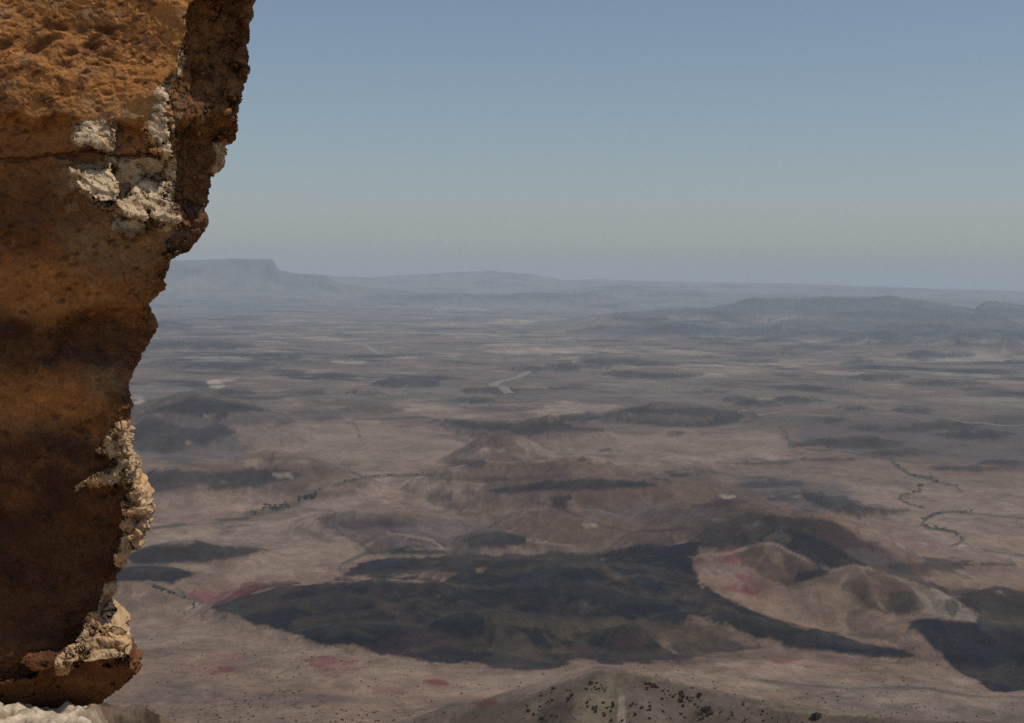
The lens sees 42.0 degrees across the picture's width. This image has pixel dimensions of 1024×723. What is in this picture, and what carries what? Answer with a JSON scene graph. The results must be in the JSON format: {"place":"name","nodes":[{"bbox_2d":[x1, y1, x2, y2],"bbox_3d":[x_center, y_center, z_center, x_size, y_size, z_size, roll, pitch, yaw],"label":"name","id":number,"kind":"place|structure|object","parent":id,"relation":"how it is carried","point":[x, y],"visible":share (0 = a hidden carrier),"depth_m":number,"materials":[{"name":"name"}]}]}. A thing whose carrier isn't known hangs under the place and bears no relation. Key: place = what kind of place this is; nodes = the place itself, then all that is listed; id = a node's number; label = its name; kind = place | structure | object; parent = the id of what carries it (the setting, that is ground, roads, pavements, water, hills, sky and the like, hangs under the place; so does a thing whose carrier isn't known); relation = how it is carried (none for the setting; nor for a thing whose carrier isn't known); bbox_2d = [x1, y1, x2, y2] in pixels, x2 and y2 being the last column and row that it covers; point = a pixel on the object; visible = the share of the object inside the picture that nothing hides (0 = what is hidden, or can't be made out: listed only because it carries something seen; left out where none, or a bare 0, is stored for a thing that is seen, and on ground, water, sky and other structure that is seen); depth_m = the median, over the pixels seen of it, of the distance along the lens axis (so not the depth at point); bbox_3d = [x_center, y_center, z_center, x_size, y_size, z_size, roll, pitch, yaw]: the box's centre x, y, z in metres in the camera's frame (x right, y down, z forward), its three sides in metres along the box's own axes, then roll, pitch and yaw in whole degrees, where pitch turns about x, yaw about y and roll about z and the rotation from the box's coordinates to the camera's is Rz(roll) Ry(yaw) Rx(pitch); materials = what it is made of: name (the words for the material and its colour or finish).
{"place":"outdoors","nodes":[
{"label":"outdoors","id":0,"kind":"place"},
{"bbox_2d":[359,344,382,353],"bbox_3d":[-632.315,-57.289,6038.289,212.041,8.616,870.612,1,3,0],"label":"road","id":1,"kind":"structure","parent":0,"point":[369,348],"depth_m":5989.24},
{"bbox_2d":[488,371,530,393],"bbox_3d":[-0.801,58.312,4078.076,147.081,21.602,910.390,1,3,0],"label":"road","id":2,"kind":"structure","parent":0,"point":[504,390],"depth_m":4057.84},
{"bbox_2d":[103,258,1023,722],"bbox_3d":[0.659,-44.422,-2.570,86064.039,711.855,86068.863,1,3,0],"label":"ground","id":3,"kind":"structure","parent":0,"point":[635,468],"depth_m":1757.23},
{"bbox_2d":[0,700,107,722],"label":"rock ledge","id":4,"kind":"object","parent":3,"relation":"on","point":[68,711],"visible":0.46,"depth_m":8.94,"materials":[{"name":"stone"}]},
{"bbox_2d":[0,0,255,708],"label":"overhanging rock","id":5,"kind":"object","parent":4,"relation":"on","point":[118,125],"visible":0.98,"depth_m":9.29,"materials":[{"name":"stone"}]},
{"bbox_2d":[98,702,174,722],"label":"rocky outcrop","id":6,"kind":"object","parent":3,"relation":"on","point":[117,714],"visible":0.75,"depth_m":46.72,"materials":[{"name":"stone"}]},
{"bbox_2d":[109,572,1022,722],"bbox_3d":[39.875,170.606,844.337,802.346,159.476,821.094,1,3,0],"label":"scrub","id":7,"kind":"object","parent":3,"relation":"on","point":[542,674],"visible":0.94,"depth_m":925.35,"materials":[{"name":"plant"}]},
{"bbox_2d":[810,712,821,718],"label":"desert shrub","id":8,"kind":"object","parent":3,"relation":"on","point":[816,715],"visible":1,"depth_m":449.26,"materials":[{"name":"plant"}]},
{"bbox_2d":[171,0,1023,290],"label":"sky","id":9,"kind":"structure","parent":0,"point":[863,143],"materials":[{"name":"blue"}]},
{"bbox_2d":[738,410,1021,425],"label":"track","id":10,"kind":"structure","parent":0,"point":[898,419],"depth_m":3041.44,"materials":[{"name":"grey"}]}
]}

